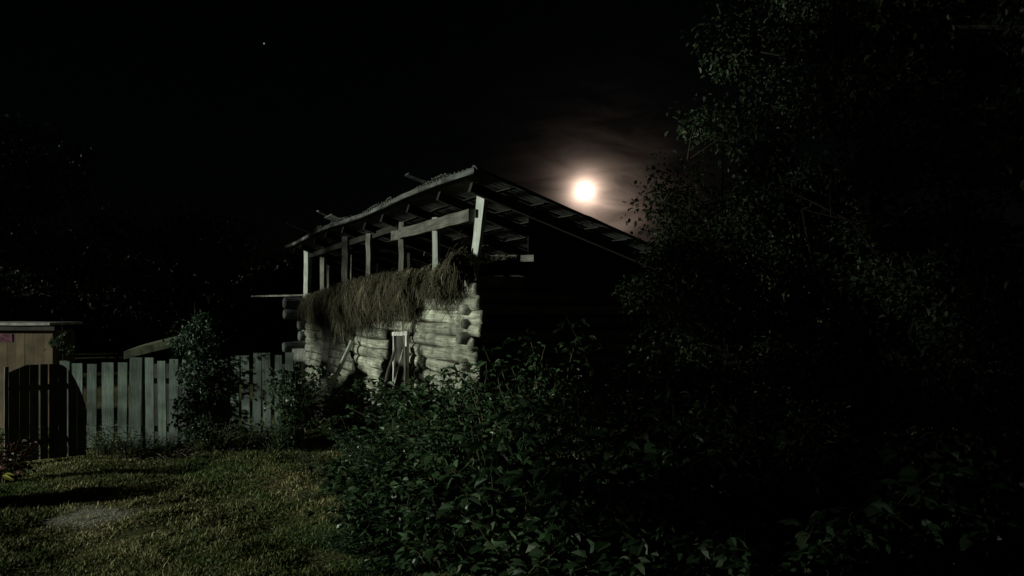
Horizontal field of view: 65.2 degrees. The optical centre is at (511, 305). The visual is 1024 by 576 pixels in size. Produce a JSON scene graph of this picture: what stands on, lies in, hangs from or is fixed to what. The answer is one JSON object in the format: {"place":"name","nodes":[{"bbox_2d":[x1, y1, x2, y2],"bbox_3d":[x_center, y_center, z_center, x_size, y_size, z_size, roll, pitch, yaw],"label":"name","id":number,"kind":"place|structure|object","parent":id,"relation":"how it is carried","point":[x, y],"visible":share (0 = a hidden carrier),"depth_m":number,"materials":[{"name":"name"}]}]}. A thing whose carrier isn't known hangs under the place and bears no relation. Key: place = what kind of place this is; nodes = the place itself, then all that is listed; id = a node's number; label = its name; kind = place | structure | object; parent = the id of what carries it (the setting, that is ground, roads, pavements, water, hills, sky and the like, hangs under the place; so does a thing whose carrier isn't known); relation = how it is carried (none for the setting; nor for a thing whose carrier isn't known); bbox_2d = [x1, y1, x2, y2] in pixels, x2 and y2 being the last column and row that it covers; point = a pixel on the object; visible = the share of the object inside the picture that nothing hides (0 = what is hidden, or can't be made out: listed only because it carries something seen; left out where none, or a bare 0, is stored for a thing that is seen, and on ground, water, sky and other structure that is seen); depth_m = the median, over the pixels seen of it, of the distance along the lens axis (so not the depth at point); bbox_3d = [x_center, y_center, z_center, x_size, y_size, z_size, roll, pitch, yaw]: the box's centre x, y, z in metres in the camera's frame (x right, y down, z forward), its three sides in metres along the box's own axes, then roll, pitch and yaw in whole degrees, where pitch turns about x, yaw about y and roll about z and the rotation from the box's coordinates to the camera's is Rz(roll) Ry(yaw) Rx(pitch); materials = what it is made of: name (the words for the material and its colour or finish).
{"place":"outdoors","nodes":[
{"label":"outdoors","id":0,"kind":"place"},
{"bbox_2d":[0,328,1023,575],"bbox_3d":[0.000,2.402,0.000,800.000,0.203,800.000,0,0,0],"label":"ground","id":1,"kind":"structure","parent":0,"point":[84,356],"depth_m":9.21,"materials":[{"name":"green plant"}]},
{"bbox_2d":[0,434,55,483],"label":"red leaved plant","id":2,"kind":"object","parent":1,"relation":"on","point":[7,476],"visible":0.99,"depth_m":10.92,"materials":[{"name":"green plant"}]},
{"bbox_2d":[0,321,82,427],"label":"plank shed","id":3,"kind":"structure","parent":1,"relation":"on","point":[22,343],"depth_m":15.53,"materials":[{"name":"brown wood"}]},
{"bbox_2d":[4,364,85,464],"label":"plank gate","id":4,"kind":"structure","parent":1,"relation":"on","point":[16,409],"depth_m":12.28,"materials":[{"name":"brown wood"}]},
{"bbox_2d":[44,330,74,354],"bbox_3d":[-8.250,1.358,14.580,0.484,2.288,0.389,0,0,0],"label":"sapling","id":5,"kind":"object","parent":1,"relation":"on","point":[53,341],"visible":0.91,"depth_m":14.60,"materials":[{"name":"green plant"}]},
{"bbox_2d":[0,112,134,349],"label":"background tree","id":6,"kind":"object","parent":1,"relation":"on","point":[51,259],"visible":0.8,"depth_m":31.00,"materials":[{"name":"green plant"}]},
{"bbox_2d":[86,417,128,455],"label":"weed clump","id":7,"kind":"object","parent":1,"relation":"on","point":[98,450],"visible":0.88,"depth_m":13.02,"materials":[{"name":"green plant"}]},
{"bbox_2d":[100,433,167,458],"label":"weed clump","id":8,"kind":"object","parent":1,"relation":"on","point":[133,454],"visible":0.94,"depth_m":12.92,"materials":[{"name":"green plant"}]},
{"bbox_2d":[44,199,281,368],"bbox_3d":[-13.718,-0.680,33.248,8.273,7.598,9.770,0,0,0],"label":"background tree","id":9,"kind":"object","parent":1,"relation":"on","point":[202,248],"visible":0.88,"depth_m":31.92,"materials":[{"name":"green plant"}]},
{"bbox_2d":[145,435,187,455],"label":"weed clump","id":10,"kind":"object","parent":1,"relation":"on","point":[167,446],"visible":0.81,"depth_m":12.86,"materials":[{"name":"green plant"}]},
{"bbox_2d":[124,329,211,439],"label":"outbuilding","id":11,"kind":"structure","parent":1,"relation":"on","point":[148,348],"depth_m":14.40,"materials":[{"name":"grey wood"}]},
{"bbox_2d":[60,352,306,449],"bbox_3d":[-5.540,1.568,13.315,4.343,1.613,0.216,0,0,4],"label":"board fence","id":12,"kind":"object","parent":1,"relation":"on","point":[141,380],"visible":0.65,"depth_m":13.23,"materials":[{"name":"grey wood"}]},
{"bbox_2d":[102,439,283,465],"bbox_3d":[-5.094,2.351,12.928,2.973,0.505,1.969,0,0,10],"label":"dry grass heap","id":13,"kind":"object","parent":1,"relation":"on","point":[183,452],"visible":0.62,"depth_m":12.69,"materials":[{"name":"green plant"}]},
{"bbox_2d":[162,308,229,449],"bbox_3d":[-5.108,1.216,13.087,1.054,2.580,1.017,0,0,0],"label":"young tree","id":14,"kind":"object","parent":1,"relation":"on","point":[195,333],"visible":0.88,"depth_m":12.97,"materials":[{"name":"green plant"}]},
{"bbox_2d":[173,422,228,454],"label":"weed clump","id":15,"kind":"object","parent":1,"relation":"on","point":[201,443],"visible":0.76,"depth_m":12.70,"materials":[{"name":"green plant"}]},
{"bbox_2d":[161,415,262,450],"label":"weed clump","id":16,"kind":"object","parent":1,"relation":"on","point":[224,442],"visible":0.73,"depth_m":12.80,"materials":[{"name":"green plant"}]},
{"bbox_2d":[217,421,262,450],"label":"weed clump","id":17,"kind":"object","parent":1,"relation":"on","point":[241,443],"visible":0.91,"depth_m":12.85,"materials":[{"name":"green plant"}]},
{"bbox_2d":[204,252,357,361],"bbox_3d":[-10.336,0.028,35.774,7.802,5.629,6.712,0,0,0],"label":"background tree","id":18,"kind":"object","parent":1,"relation":"on","point":[290,278],"visible":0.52,"depth_m":34.70,"materials":[{"name":"green plant"}]},
{"bbox_2d":[247,419,321,452],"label":"weed clump","id":19,"kind":"object","parent":1,"relation":"on","point":[277,440],"visible":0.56,"depth_m":12.81,"materials":[{"name":"green plant"}]},
{"bbox_2d":[262,364,325,451],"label":"raspberry bush","id":20,"kind":"object","parent":1,"relation":"on","point":[293,411],"visible":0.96,"depth_m":12.80,"materials":[{"name":"green plant"}]},
{"bbox_2d":[292,349,305,374],"bbox_3d":[-4.847,1.914,17.999,0.328,1.867,0.846,0,0,-8],"label":"leaning board","id":21,"kind":"object","parent":1,"relation":"on","point":[299,355],"visible":0.17,"depth_m":18.32,"materials":[{"name":"wood"}]},
{"bbox_2d":[274,382,331,417],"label":"weed clump","id":22,"kind":"object","parent":1,"relation":"on","point":[316,391],"visible":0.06,"depth_m":16.91,"materials":[{"name":"green plant"}]},
{"bbox_2d":[288,448,323,463],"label":"weed clump","id":23,"kind":"object","parent":1,"relation":"on","point":[302,459],"visible":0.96,"depth_m":12.15,"materials":[{"name":"green plant"}]},
{"bbox_2d":[271,364,343,430],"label":"raspberry bush","id":24,"kind":"object","parent":1,"relation":"on","point":[313,409],"visible":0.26,"depth_m":15.06,"materials":[{"name":"green plant"}]},
{"bbox_2d":[293,486,323,500],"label":"weed clump","id":25,"kind":"object","parent":1,"relation":"on","point":[308,495],"visible":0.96,"depth_m":9.89,"materials":[{"name":"green plant"}]},
{"bbox_2d":[299,473,338,493],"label":"weed clump","id":26,"kind":"object","parent":1,"relation":"on","point":[332,489],"visible":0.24,"depth_m":10.14,"materials":[{"name":"green plant"}]},
{"bbox_2d":[309,458,332,474],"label":"weed clump","id":27,"kind":"object","parent":1,"relation":"on","point":[322,471],"visible":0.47,"depth_m":11.28,"materials":[{"name":"green plant"}]},
{"bbox_2d":[298,521,346,545],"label":"weed clump","id":28,"kind":"object","parent":1,"relation":"on","point":[325,533],"visible":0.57,"depth_m":8.20,"materials":[{"name":"green plant"}]},
{"bbox_2d":[314,322,330,419],"bbox_3d":[-4.340,1.120,18.602,0.176,2.424,4.726,0,0,-10],"label":"leaning pole","id":29,"kind":"object","parent":1,"relation":"on","point":[326,348],"visible":0.6,"depth_m":18.14,"materials":[{"name":"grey wood"}]},
{"bbox_2d":[324,340,354,405],"bbox_3d":[-4.037,1.590,18.404,0.852,1.633,0.168,0,0,17],"label":"leaning board","id":30,"kind":"object","parent":1,"relation":"on","point":[345,355],"visible":0.63,"depth_m":18.34,"materials":[{"name":"grey wood"}]},
{"bbox_2d":[306,529,388,555],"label":"bramble bush","id":31,"kind":"object","parent":1,"relation":"on","point":[340,543],"visible":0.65,"depth_m":7.88,"materials":[{"name":"green plant"}]},
{"bbox_2d":[316,384,383,436],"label":"raspberry bush","id":32,"kind":"object","parent":1,"relation":"on","point":[339,409],"visible":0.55,"depth_m":14.09,"materials":[{"name":"green plant"}]},
{"bbox_2d":[327,501,373,523],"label":"weed clump","id":33,"kind":"object","parent":1,"relation":"on","point":[343,522],"visible":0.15,"depth_m":8.76,"materials":[{"name":"green plant"}]},
{"bbox_2d":[307,415,405,472],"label":"raspberry bush","id":34,"kind":"object","parent":1,"relation":"on","point":[343,442],"visible":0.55,"depth_m":11.54,"materials":[{"name":"green plant"}]},
{"bbox_2d":[317,459,396,501],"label":"bramble bush","id":35,"kind":"object","parent":1,"relation":"on","point":[348,473],"visible":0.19,"depth_m":9.72,"materials":[{"name":"green plant"}]},
{"bbox_2d":[291,459,438,513],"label":"bramble bush","id":36,"kind":"object","parent":1,"relation":"on","point":[349,484],"visible":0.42,"depth_m":9.02,"materials":[{"name":"green plant"}]},
{"bbox_2d":[304,480,438,545],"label":"bramble bush","id":37,"kind":"object","parent":1,"relation":"on","point":[392,524],"visible":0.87,"depth_m":8.00,"materials":[{"name":"green plant"}]},
{"bbox_2d":[324,380,432,442],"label":"raspberry bush","id":38,"kind":"object","parent":1,"relation":"on","point":[373,423],"visible":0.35,"depth_m":13.54,"materials":[{"name":"green plant"}]},
{"bbox_2d":[340,435,422,481],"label":"raspberry bush","id":39,"kind":"object","parent":1,"relation":"on","point":[377,462],"visible":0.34,"depth_m":10.30,"materials":[{"name":"green plant"}]},
{"bbox_2d":[371,347,396,428],"bbox_3d":[-2.470,1.599,15.270,0.526,1.605,0.195,0,0,0],"label":"leaning board","id":40,"kind":"object","parent":1,"relation":"on","point":[390,364],"visible":0.41,"depth_m":15.19,"materials":[{"name":"grey wood"}]},
{"bbox_2d":[350,462,427,521],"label":"bramble bush","id":41,"kind":"object","parent":1,"relation":"on","point":[381,483],"visible":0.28,"depth_m":8.72,"materials":[{"name":"green plant"}]},
{"bbox_2d":[390,345,403,397],"bbox_3d":[-2.202,1.571,14.744,0.410,1.673,0.317,0,0,-5],"label":"leaning board","id":42,"kind":"object","parent":1,"relation":"on","point":[398,366],"visible":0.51,"depth_m":14.63,"materials":[{"name":"grey wood"}]},
{"bbox_2d":[341,539,455,575],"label":"bramble bush","id":43,"kind":"object","parent":1,"relation":"on","point":[383,563],"visible":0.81,"depth_m":7.09,"materials":[{"name":"green plant"}]},
{"bbox_2d":[353,411,465,487],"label":"raspberry bush","id":44,"kind":"object","parent":1,"relation":"on","point":[396,438],"visible":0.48,"depth_m":10.27,"materials":[{"name":"green plant"}]},
{"bbox_2d":[345,376,482,458],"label":"raspberry bush","id":45,"kind":"object","parent":1,"relation":"on","point":[389,411],"visible":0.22,"depth_m":11.98,"materials":[{"name":"green plant"}]},
{"bbox_2d":[379,367,514,470],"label":"raspberry bush","id":46,"kind":"object","parent":1,"relation":"on","point":[431,415],"visible":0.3,"depth_m":11.17,"materials":[{"name":"green plant"}]},
{"bbox_2d":[386,418,523,507],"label":"raspberry bush","id":47,"kind":"object","parent":1,"relation":"on","point":[445,449],"visible":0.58,"depth_m":9.26,"materials":[{"name":"green plant"}]},
{"bbox_2d":[374,474,542,564],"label":"bramble bush","id":48,"kind":"object","parent":1,"relation":"on","point":[425,516],"visible":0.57,"depth_m":7.43,"materials":[{"name":"green plant"}]},
{"bbox_2d":[389,361,585,485],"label":"elder bush","id":49,"kind":"object","parent":1,"relation":"on","point":[479,415],"visible":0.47,"depth_m":10.16,"materials":[{"name":"green plant"}]},
{"bbox_2d":[393,533,612,575],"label":"bramble bush","id":50,"kind":"object","parent":1,"relation":"on","point":[551,566],"visible":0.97,"depth_m":5.87,"materials":[{"name":"green plant"}]},
{"bbox_2d":[416,399,597,537],"bbox_3d":[0.103,1.722,8.232,1.966,1.444,1.884,0,0,38],"label":"bramble bush","id":51,"kind":"object","parent":1,"relation":"on","point":[505,459],"visible":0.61,"depth_m":7.98,"materials":[{"name":"green plant"}]},
{"bbox_2d":[282,165,767,450],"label":"log barn","id":52,"kind":"structure","parent":1,"relation":"on","point":[580,266],"depth_m":13.52,"materials":[{"name":"grey wood"}]},
{"bbox_2d":[251,294,302,296],"bbox_3d":[-7.267,-0.321,25.001,2.300,0.076,0.057,0,0,26],"label":"thin pole","id":53,"kind":"object","parent":52,"relation":"attached to","point":[275,295],"visible":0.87,"depth_m":25.07,"materials":[{"name":"grey wood"}]},
{"bbox_2d":[324,214,340,220],"bbox_3d":[-3.844,-1.939,19.109,1.108,0.391,0.764,0,0,-26],"label":"loose sheet","id":54,"kind":"object","parent":52,"relation":"on","point":[331,217],"visible":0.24,"depth_m":18.84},
{"bbox_2d":[294,252,431,351],"bbox_3d":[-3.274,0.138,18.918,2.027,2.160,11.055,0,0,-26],"label":"hay heap","id":55,"kind":"object","parent":52,"relation":"hanging from","point":[381,297],"visible":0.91,"depth_m":16.85,"materials":[{"name":"brown plant"}]},
{"bbox_2d":[394,331,412,398],"bbox_3d":[-2.142,1.450,15.842,0.045,1.900,1.290,0,0,-26],"label":"door","id":56,"kind":"structure","parent":52,"relation":"in","point":[399,339],"depth_m":15.90,"materials":[{"name":"grey wood"}]},
{"bbox_2d":[405,173,427,183],"bbox_3d":[-1.157,-1.959,13.508,1.310,0.457,0.211,0,0,-26],"label":"loose plank","id":57,"kind":"object","parent":52,"relation":"on","point":[415,177],"visible":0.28,"depth_m":13.25,"materials":[{"name":"grey wood"}]},
{"bbox_2d":[411,234,539,321],"bbox_3d":[-0.526,-0.368,13.235,1.953,1.606,1.980,0,0,-26],"label":"hay heap","id":58,"kind":"object","parent":52,"relation":"hanging from","point":[445,277],"visible":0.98,"depth_m":12.64,"materials":[{"name":"brown plant"}]},
{"bbox_2d":[455,341,637,502],"bbox_3d":[0.174,1.432,10.046,3.021,2.013,1.892,0,0,43],"label":"elder bush","id":59,"kind":"object","parent":1,"relation":"on","point":[504,366],"visible":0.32,"depth_m":9.62,"materials":[{"name":"green plant"}]},
{"bbox_2d":[419,481,674,575],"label":"bramble bush","id":60,"kind":"object","parent":1,"relation":"on","point":[523,541],"visible":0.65,"depth_m":6.30,"materials":[{"name":"green plant"}]},
{"bbox_2d":[492,360,678,520],"bbox_3d":[0.915,1.532,8.794,2.013,1.853,2.153,0,0,16],"label":"elder bush","id":61,"kind":"object","parent":1,"relation":"on","point":[571,407],"visible":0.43,"depth_m":8.23,"materials":[{"name":"green plant"}]},
{"bbox_2d":[502,424,733,571],"bbox_3d":[0.932,1.737,7.089,1.971,1.412,1.890,0,0,14],"label":"bramble bush","id":62,"kind":"object","parent":1,"relation":"on","point":[605,460],"visible":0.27,"depth_m":6.66,"materials":[{"name":"green plant"}]},
{"bbox_2d":[533,433,730,575],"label":"bramble bush","id":63,"kind":"object","parent":1,"relation":"on","point":[640,540],"visible":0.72,"depth_m":6.18,"materials":[{"name":"green plant"}]},
{"bbox_2d":[503,316,768,486],"bbox_3d":[1.396,1.281,9.598,2.712,2.319,2.926,0,0,38],"label":"elder bush","id":64,"kind":"object","parent":1,"relation":"on","point":[673,347],"visible":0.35,"depth_m":9.29,"materials":[{"name":"green plant"}]},
{"bbox_2d":[562,520,753,575],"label":"bramble bush","id":65,"kind":"object","parent":1,"relation":"on","point":[619,568],"visible":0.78,"depth_m":5.66,"materials":[{"name":"green plant"}]},
{"bbox_2d":[525,361,808,539],"bbox_3d":[1.519,1.509,8.069,2.881,1.860,1.804,0,0,8],"label":"elder bush","id":66,"kind":"object","parent":1,"relation":"on","point":[662,394],"visible":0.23,"depth_m":7.87,"materials":[{"name":"green plant"}]},
{"bbox_2d":[598,140,846,491],"bbox_3d":[2.715,0.181,10.482,3.285,4.677,3.003,0,0,0],"label":"garden tree","id":67,"kind":"object","parent":1,"relation":"on","point":[713,301],"visible":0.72,"depth_m":10.22,"materials":[{"name":"green plant"}]},
{"bbox_2d":[584,377,888,563],"bbox_3d":[2.295,1.581,7.768,3.318,1.737,2.078,0,0,-33],"label":"elder bush","id":68,"kind":"object","parent":1,"relation":"on","point":[715,495],"visible":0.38,"depth_m":7.16,"materials":[{"name":"green plant"}]},
{"bbox_2d":[607,365,885,567],"bbox_3d":[2.100,1.531,7.442,2.192,1.909,2.050,0,0,44],"label":"elder bush","id":69,"kind":"object","parent":1,"relation":"on","point":[801,454],"visible":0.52,"depth_m":7.05,"materials":[{"name":"green plant"}]},
{"bbox_2d":[668,512,874,575],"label":"bramble bush","id":70,"kind":"object","parent":1,"relation":"on","point":[730,563],"visible":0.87,"depth_m":5.55,"materials":[{"name":"green plant"}]},
{"bbox_2d":[723,422,879,534],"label":"elder bush","id":71,"kind":"object","parent":1,"relation":"on","point":[821,475],"visible":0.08,"depth_m":8.24,"materials":[{"name":"green plant"}]},
{"bbox_2d":[665,0,1023,474],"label":"garden tree","id":72,"kind":"object","parent":1,"relation":"on","point":[849,80],"visible":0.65,"depth_m":10.66,"materials":[{"name":"green plant"}]},
{"bbox_2d":[687,0,1023,504],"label":"garden tree","id":73,"kind":"object","parent":1,"relation":"on","point":[893,169],"visible":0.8,"depth_m":9.34,"materials":[{"name":"green plant"}]},
{"bbox_2d":[718,450,1017,575],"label":"bramble bush","id":74,"kind":"object","parent":1,"relation":"on","point":[872,505],"visible":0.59,"depth_m":6.35,"materials":[{"name":"green plant"}]},
{"bbox_2d":[767,412,1023,568],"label":"elder bush","id":75,"kind":"object","parent":1,"relation":"on","point":[891,466],"visible":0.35,"depth_m":6.87,"materials":[{"name":"green plant"}]},
{"bbox_2d":[820,439,999,566],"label":"elder bush","id":76,"kind":"object","parent":1,"relation":"on","point":[850,468],"visible":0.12,"depth_m":7.61,"materials":[{"name":"green plant"}]},
{"bbox_2d":[807,524,1019,575],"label":"bramble bush","id":77,"kind":"object","parent":1,"relation":"on","point":[961,566],"visible":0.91,"depth_m":5.42,"materials":[{"name":"green plant"}]},
{"bbox_2d":[858,441,1023,575],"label":"bramble bush","id":78,"kind":"object","parent":1,"relation":"on","point":[1006,533],"visible":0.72,"depth_m":6.25,"materials":[{"name":"green plant"}]},
{"bbox_2d":[918,395,1013,467],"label":"elder bush","id":79,"kind":"object","parent":1,"relation":"on","point":[968,439],"visible":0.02,"depth_m":12.08,"materials":[{"name":"green plant"}]},
{"bbox_2d":[0,0,1023,300],"label":"sky","id":80,"kind":"structure","parent":0,"point":[340,101],"materials":[{"name":"black"}]},
{"bbox_2d":[576,183,593,199],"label":"moon","id":81,"kind":"object","parent":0,"point":[584,191],"visible":1,"depth_m":2977.03,"materials":[{"name":"white"}]},
{"bbox_2d":[689,382,800,453],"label":"elder bush","id":82,"kind":"object","parent":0,"point":[757,416],"visible":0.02,"depth_m":12.44,"materials":[{"name":"green plant"}]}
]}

